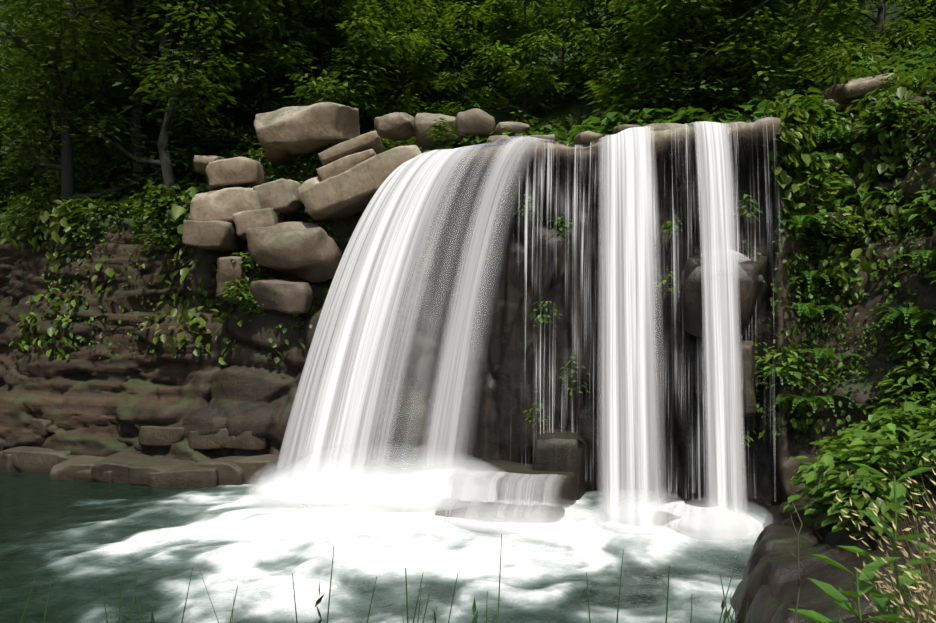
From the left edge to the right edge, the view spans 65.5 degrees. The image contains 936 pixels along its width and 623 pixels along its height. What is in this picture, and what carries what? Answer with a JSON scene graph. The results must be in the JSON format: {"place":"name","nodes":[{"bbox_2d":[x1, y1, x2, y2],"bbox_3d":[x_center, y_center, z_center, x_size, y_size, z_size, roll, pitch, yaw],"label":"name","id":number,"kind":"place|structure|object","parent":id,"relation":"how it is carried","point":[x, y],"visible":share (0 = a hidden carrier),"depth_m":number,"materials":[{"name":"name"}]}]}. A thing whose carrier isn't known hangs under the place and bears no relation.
{"place":"outdoors","nodes":[
{"label":"outdoors","id":0,"kind":"place"},
{"bbox_2d":[0,0,82,210],"bbox_3d":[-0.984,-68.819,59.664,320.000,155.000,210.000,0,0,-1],"label":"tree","id":1,"kind":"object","parent":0,"point":[7,56],"depth_m":72.41,"materials":[{"name":"green plant"}]},
{"bbox_2d":[0,471,769,622],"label":"pool water","id":2,"kind":"structure","parent":0,"point":[79,543],"depth_m":10.49,"materials":[{"name":"white liquid"}]},
{"bbox_2d":[428,492,560,531],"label":"small cascade","id":3,"kind":"object","parent":2,"relation":"on","point":[522,506],"visible":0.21,"depth_m":12.17,"materials":[{"name":"liquid"}]},
{"bbox_2d":[244,442,772,540],"bbox_3d":[0.500,3.331,13.080,9.396,1.700,2.593,0,0,17],"label":"water foam","id":4,"kind":"object","parent":2,"relation":"on","point":[387,493],"visible":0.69,"depth_m":12.78,"materials":[{"name":"white"}]},
{"bbox_2d":[604,507,655,521],"bbox_3d":[2.829,3.609,12.369,1.489,0.501,1.041,0,0,16],"label":"foam","id":5,"kind":"object","parent":2,"relation":"on","point":[651,517],"depth_m":12.31,"materials":[{"name":"liquid"}]},
{"bbox_2d":[656,501,763,538],"bbox_3d":[3.833,3.539,12.006,2.283,0.611,1.340,0,0,22],"label":"foam","id":6,"kind":"object","parent":2,"relation":"on","point":[712,510],"depth_m":11.75,"materials":[{"name":"liquid"}]},
{"bbox_2d":[0,0,935,508],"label":"cliff","id":7,"kind":"structure","parent":0,"point":[100,400],"depth_m":15.71,"materials":[{"name":"brown stone"}]},
{"bbox_2d":[0,45,39,213],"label":"tree","id":8,"kind":"object","parent":7,"relation":"on","point":[2,210],"depth_m":29.98,"materials":[{"name":"green plant"}]},
{"bbox_2d":[0,74,60,205],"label":"tree","id":9,"kind":"object","parent":7,"relation":"on","point":[10,124],"visible":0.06,"depth_m":28.75,"materials":[{"name":"green plant"}]},
{"bbox_2d":[0,9,77,205],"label":"tree","id":10,"kind":"object","parent":7,"relation":"on","point":[6,193],"visible":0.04,"depth_m":28.48,"materials":[{"name":"green plant"}]},
{"bbox_2d":[0,0,81,141],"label":"tree","id":11,"kind":"object","parent":7,"relation":"on","point":[20,30],"visible":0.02,"depth_m":28.39,"materials":[{"name":"green plant"}]},
{"bbox_2d":[1,34,84,176],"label":"tree","id":12,"kind":"object","parent":7,"relation":"on","point":[27,85],"visible":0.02,"depth_m":28.04,"materials":[{"name":"green plant"}]},
{"bbox_2d":[0,42,87,211],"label":"tree","id":13,"kind":"object","parent":7,"relation":"on","point":[7,116],"depth_m":28.83,"materials":[{"name":"green plant"}]},
{"bbox_2d":[0,60,89,200],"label":"tree","id":14,"kind":"object","parent":7,"relation":"on","point":[15,174],"visible":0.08,"depth_m":26.84,"materials":[{"name":"green plant"}]},
{"bbox_2d":[0,23,91,194],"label":"tree","id":15,"kind":"object","parent":7,"relation":"on","point":[2,26],"visible":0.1,"depth_m":27.73,"materials":[{"name":"green plant"}]},
{"bbox_2d":[0,0,99,148],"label":"tree","id":16,"kind":"object","parent":7,"relation":"on","point":[8,14],"visible":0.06,"depth_m":26.98,"materials":[{"name":"green plant"}]},
{"bbox_2d":[0,0,107,133],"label":"tree","id":17,"kind":"object","parent":7,"relation":"on","point":[15,26],"visible":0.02,"depth_m":30.19,"materials":[{"name":"green plant"}]},
{"bbox_2d":[0,46,111,191],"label":"tree","id":18,"kind":"object","parent":7,"relation":"on","point":[13,125],"visible":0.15,"depth_m":24.69,"materials":[{"name":"green plant"}]},
{"bbox_2d":[5,0,116,148],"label":"tree","id":19,"kind":"object","parent":7,"relation":"on","point":[57,19],"depth_m":26.02,"materials":[{"name":"green plant"}]},
{"bbox_2d":[0,0,145,194],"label":"tree","id":20,"kind":"object","parent":7,"relation":"on","point":[53,133],"visible":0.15,"depth_m":23.21,"materials":[{"name":"green plant"}]},
{"bbox_2d":[32,0,166,149],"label":"tree","id":21,"kind":"object","parent":7,"relation":"on","point":[78,16],"visible":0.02,"depth_m":21.95,"materials":[{"name":"green plant"}]},
{"bbox_2d":[0,0,229,218],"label":"tree","id":22,"kind":"object","parent":7,"relation":"on","point":[65,167],"visible":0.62,"depth_m":19.30,"materials":[{"name":"green plant"}]},
{"bbox_2d":[0,0,230,132],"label":"tree","id":23,"kind":"object","parent":7,"relation":"on","point":[24,21],"visible":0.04,"depth_m":23.04,"materials":[{"name":"green plant"}]},
{"bbox_2d":[0,0,274,202],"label":"tree","id":24,"kind":"object","parent":7,"relation":"on","point":[136,120],"visible":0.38,"depth_m":19.55,"materials":[{"name":"green plant"}]},
{"bbox_2d":[0,418,295,487],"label":"rocks","id":25,"kind":"object","parent":7,"relation":"on","point":[133,468],"visible":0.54,"depth_m":15.76,"materials":[{"name":"brown stone"}]},
{"bbox_2d":[74,0,238,141],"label":"tree","id":26,"kind":"object","parent":7,"relation":"on","point":[149,48],"depth_m":21.30,"materials":[{"name":"green plant"}]},
{"bbox_2d":[87,0,242,130],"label":"tree","id":27,"kind":"object","parent":7,"relation":"on","point":[152,26],"visible":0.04,"depth_m":21.52,"materials":[{"name":"green plant"}]},
{"bbox_2d":[0,0,348,217],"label":"tree","id":28,"kind":"object","parent":7,"relation":"on","point":[172,108],"visible":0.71,"depth_m":18.37,"materials":[{"name":"green plant"}]},
{"bbox_2d":[31,0,319,168],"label":"tree","id":29,"kind":"object","parent":7,"relation":"on","point":[224,61],"visible":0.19,"depth_m":19.61,"materials":[{"name":"green plant"}]},
{"bbox_2d":[82,0,281,173],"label":"tree","id":30,"kind":"object","parent":7,"relation":"on","point":[243,84],"visible":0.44,"depth_m":19.82,"materials":[{"name":"green plant"}]},
{"bbox_2d":[33,0,350,185],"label":"tree","id":31,"kind":"object","parent":7,"relation":"on","point":[205,55],"visible":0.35,"depth_m":20.22,"materials":[{"name":"green plant"}]},
{"bbox_2d":[0,29,413,364],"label":"ivy","id":32,"kind":"object","parent":7,"relation":"on","point":[51,211],"visible":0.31,"depth_m":18.33,"materials":[{"name":"green plant"}]},
{"bbox_2d":[133,0,296,102],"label":"tree","id":33,"kind":"object","parent":7,"relation":"on","point":[220,20],"visible":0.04,"depth_m":20.33,"materials":[{"name":"green plant"}]},
{"bbox_2d":[123,0,346,97],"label":"tree","id":34,"kind":"object","parent":7,"relation":"on","point":[276,35],"depth_m":21.85,"materials":[{"name":"green plant"}]},
{"bbox_2d":[202,0,364,124],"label":"tree","id":35,"kind":"object","parent":7,"relation":"on","point":[252,5],"visible":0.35,"depth_m":20.21,"materials":[{"name":"green plant"}]},
{"bbox_2d":[202,0,413,145],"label":"tree","id":36,"kind":"object","parent":7,"relation":"on","point":[313,83],"visible":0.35,"depth_m":20.78,"materials":[{"name":"green plant"}]},
{"bbox_2d":[248,0,415,144],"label":"tree","id":37,"kind":"object","parent":7,"relation":"on","point":[283,53],"visible":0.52,"depth_m":20.55,"materials":[{"name":"green plant"}]},
{"bbox_2d":[254,0,431,144],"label":"tree","id":38,"kind":"object","parent":7,"relation":"on","point":[316,34],"visible":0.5,"depth_m":20.82,"materials":[{"name":"green plant"}]},
{"bbox_2d":[228,0,463,131],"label":"tree","id":39,"kind":"object","parent":7,"relation":"on","point":[360,26],"visible":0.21,"depth_m":21.98,"materials":[{"name":"green plant"}]},
{"bbox_2d":[216,96,485,313],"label":"plants","id":40,"kind":"object","parent":7,"relation":"on","point":[386,147],"visible":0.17,"depth_m":16.92,"materials":[{"name":"green plant"}]},
{"bbox_2d":[335,0,466,93],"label":"tree","id":41,"kind":"object","parent":7,"relation":"on","point":[420,4],"visible":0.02,"depth_m":25.12,"materials":[{"name":"green plant"}]},
{"bbox_2d":[365,0,444,37],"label":"tree","id":42,"kind":"object","parent":7,"relation":"on","point":[418,16],"visible":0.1,"depth_m":25.53,"materials":[{"name":"green plant"}]},
{"bbox_2d":[273,135,553,495],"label":"waterfall","id":43,"kind":"structure","parent":7,"relation":"on","point":[377,302],"depth_m":14.48,"materials":[{"name":"liquid"}]},
{"bbox_2d":[361,0,468,116],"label":"tree","id":44,"kind":"object","parent":7,"relation":"on","point":[419,58],"visible":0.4,"depth_m":23.54,"materials":[{"name":"green plant"}]},
{"bbox_2d":[401,0,468,79],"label":"tree","id":45,"kind":"object","parent":7,"relation":"on","point":[424,47],"depth_m":28.36,"materials":[{"name":"green plant"}]},
{"bbox_2d":[393,0,490,101],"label":"tree","id":46,"kind":"object","parent":7,"relation":"on","point":[440,68],"visible":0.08,"depth_m":26.58,"materials":[{"name":"green plant"}]},
{"bbox_2d":[391,0,521,92],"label":"tree","id":47,"kind":"object","parent":7,"relation":"on","point":[451,64],"visible":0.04,"depth_m":26.63,"materials":[{"name":"green plant"}]},
{"bbox_2d":[0,0,935,212],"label":"hillside bush","id":48,"kind":"object","parent":7,"relation":"on","point":[910,21],"visible":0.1,"depth_m":20.30,"materials":[{"name":"green plant"}]},
{"bbox_2d":[393,0,558,107],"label":"tree","id":49,"kind":"object","parent":7,"relation":"on","point":[438,26],"visible":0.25,"depth_m":24.08,"materials":[{"name":"green plant"}]},
{"bbox_2d":[401,0,589,89],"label":"tree","id":50,"kind":"object","parent":7,"relation":"on","point":[504,10],"visible":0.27,"depth_m":24.07,"materials":[{"name":"green plant"}]},
{"bbox_2d":[432,0,587,130],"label":"tree","id":51,"kind":"object","parent":7,"relation":"on","point":[533,41],"visible":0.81,"depth_m":21.61,"materials":[{"name":"green plant"}]},
{"bbox_2d":[182,73,898,313],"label":"outcrop rocks","id":52,"kind":"object","parent":7,"relation":"on","point":[229,210],"visible":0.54,"depth_m":16.44,"materials":[{"name":"brown stone"}]},
{"bbox_2d":[447,0,637,104],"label":"tree","id":53,"kind":"object","parent":7,"relation":"on","point":[587,4],"visible":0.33,"depth_m":23.45,"materials":[{"name":"green plant"}]},
{"bbox_2d":[541,7,651,66],"bbox_3d":[5.558,-10.331,24.154,6.802,5.311,4.974,0,0,36],"label":"tree","id":54,"kind":"object","parent":7,"relation":"on","point":[589,43],"visible":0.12,"depth_m":24.41,"materials":[{"name":"green plant"}]},
{"bbox_2d":[435,254,766,534],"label":"ledge rocks","id":55,"kind":"object","parent":7,"relation":"on","point":[558,452],"visible":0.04,"depth_m":12.96,"materials":[{"name":"grey stone"}]},
{"bbox_2d":[424,467,564,505],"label":"small cascade","id":56,"kind":"object","parent":55,"relation":"on","point":[457,485],"visible":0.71,"depth_m":12.56,"materials":[{"name":"liquid"}]},
{"bbox_2d":[537,1,697,102],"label":"tree","id":57,"kind":"object","parent":7,"relation":"on","point":[583,59],"visible":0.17,"depth_m":22.25,"materials":[{"name":"green plant"}]},
{"bbox_2d":[596,126,667,528],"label":"waterfall","id":58,"kind":"object","parent":7,"relation":"on","point":[627,293],"visible":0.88,"depth_m":12.51,"materials":[{"name":"liquid"}]},
{"bbox_2d":[505,115,779,496],"bbox_3d":[3.787,-0.225,14.794,5.663,6.988,3.095,0,0,22],"label":"trickle","id":59,"kind":"object","parent":7,"relation":"on","point":[526,240],"visible":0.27,"depth_m":14.05,"materials":[{"name":"liquid"}]},
{"bbox_2d":[513,194,774,449],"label":"small plants","id":60,"kind":"object","parent":7,"relation":"on","point":[746,201],"depth_m":14.23,"materials":[{"name":"green plant"}]},
{"bbox_2d":[569,0,720,110],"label":"tree","id":61,"kind":"object","parent":7,"relation":"on","point":[603,34],"visible":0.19,"depth_m":20.60,"materials":[{"name":"green plant"}]},
{"bbox_2d":[589,0,708,76],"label":"tree","id":62,"kind":"object","parent":7,"relation":"on","point":[613,52],"visible":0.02,"depth_m":22.23,"materials":[{"name":"green plant"}]},
{"bbox_2d":[573,122,746,500],"bbox_3d":[3.853,-0.225,14.409,3.826,6.990,3.382,0,0,23],"label":"waterfall veil","id":63,"kind":"object","parent":7,"relation":"on","point":[657,330],"visible":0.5,"depth_m":13.11,"materials":[{"name":"liquid"}]},
{"bbox_2d":[430,41,935,150],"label":"plant","id":64,"kind":"object","parent":7,"relation":"on","point":[610,120],"visible":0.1,"depth_m":15.91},
{"bbox_2d":[579,0,789,116],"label":"tree","id":65,"kind":"object","parent":7,"relation":"on","point":[729,27],"visible":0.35,"depth_m":15.90,"materials":[{"name":"green plant"}]},
{"bbox_2d":[557,0,811,50],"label":"tree","id":66,"kind":"object","parent":7,"relation":"on","point":[597,12],"depth_m":24.09,"materials":[{"name":"green plant"}]},
{"bbox_2d":[594,0,775,120],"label":"tree","id":67,"kind":"object","parent":7,"relation":"on","point":[710,14],"visible":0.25,"depth_m":16.32,"materials":[{"name":"green plant"}]},
{"bbox_2d":[692,121,748,515],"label":"waterfall","id":68,"kind":"object","parent":7,"relation":"on","point":[720,340],"visible":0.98,"depth_m":12.38,"materials":[{"name":"white liquid"}]},
{"bbox_2d":[597,0,888,121],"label":"tree","id":69,"kind":"object","parent":7,"relation":"on","point":[679,66],"visible":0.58,"depth_m":16.16,"materials":[{"name":"green plant"}]},
{"bbox_2d":[614,0,887,119],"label":"tree","id":70,"kind":"object","parent":7,"relation":"on","point":[801,71],"visible":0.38,"depth_m":15.79,"materials":[{"name":"green plant"}]},
{"bbox_2d":[651,0,864,104],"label":"tree","id":71,"kind":"object","parent":7,"relation":"on","point":[812,31],"visible":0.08,"depth_m":15.92,"materials":[{"name":"green plant"}]},
{"bbox_2d":[764,0,890,70],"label":"tree","id":72,"kind":"object","parent":7,"relation":"on","point":[867,6],"visible":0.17,"depth_m":19.95,"materials":[{"name":"green plant"}]},
{"bbox_2d":[753,14,935,448],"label":"cliff ivy","id":73,"kind":"object","parent":7,"relation":"on","point":[797,142],"depth_m":13.21,"materials":[{"name":"green plant"}]},
{"bbox_2d":[755,54,935,415],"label":"cliff fern","id":74,"kind":"object","parent":7,"relation":"on","point":[912,315],"depth_m":13.19,"materials":[{"name":"green plant"}]},
{"bbox_2d":[773,0,935,54],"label":"tree","id":75,"kind":"object","parent":7,"relation":"on","point":[881,15],"visible":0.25,"depth_m":21.08,"materials":[{"name":"green plant"}]},
{"bbox_2d":[677,250,761,283],"bbox_3d":[4.471,-0.814,12.917,1.502,0.630,1.034,0,0,22],"label":"water spray","id":76,"kind":"object","parent":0,"point":[719,272],"visible":0.1,"depth_m":12.70,"materials":[{"name":"white liquid"}]},
{"bbox_2d":[731,469,935,622],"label":"bank rock","id":77,"kind":"object","parent":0,"point":[773,556],"visible":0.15,"depth_m":8.44,"materials":[{"name":"stone"}]},
{"bbox_2d":[20,534,932,622],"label":"grass","id":78,"kind":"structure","parent":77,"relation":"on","point":[428,599],"depth_m":1.40,"materials":[{"name":"green plant"}]},
{"bbox_2d":[0,584,842,622],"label":"grass seedheads","id":79,"kind":"object","parent":78,"relation":"attached to","point":[319,600],"depth_m":1.31,"materials":[{"name":"brown plant"}]},
{"bbox_2d":[790,502,807,622],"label":"dry weed","id":80,"kind":"object","parent":77,"relation":"on","point":[799,575],"visible":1,"depth_m":1.99,"materials":[{"name":"brown plant"}]},
{"bbox_2d":[787,554,916,622],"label":"weed","id":81,"kind":"object","parent":77,"relation":"on","point":[839,598],"visible":0.94,"depth_m":2.12,"materials":[{"name":"green plant"}]},
{"bbox_2d":[783,391,935,538],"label":"bush","id":82,"kind":"object","parent":77,"relation":"on","point":[886,437],"visible":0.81,"depth_m":9.15,"materials":[{"name":"green plant"}]},
{"bbox_2d":[787,451,935,622],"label":"dry grass","id":83,"kind":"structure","parent":77,"relation":"on","point":[924,592],"depth_m":2.07,"materials":[{"name":"plant"}]},
{"bbox_2d":[831,456,935,622],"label":"grass seed heads","id":84,"kind":"object","parent":83,"relation":"attached to","point":[888,588],"depth_m":2.11,"materials":[{"name":"beige plant"}]},
{"bbox_2d":[800,440,935,516],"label":"bank fern","id":85,"kind":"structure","parent":77,"relation":"on","point":[888,488],"depth_m":8.64,"materials":[{"name":"green plant"}]},
{"bbox_2d":[838,462,935,622],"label":"weed","id":86,"kind":"object","parent":77,"relation":"on","point":[895,496],"visible":0.85,"depth_m":2.22,"materials":[{"name":"green plant"}]},
{"bbox_2d":[885,511,935,622],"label":"weed","id":87,"kind":"object","parent":77,"relation":"on","point":[924,546],"visible":0.52,"depth_m":2.40,"materials":[{"name":"green plant"}]}
]}

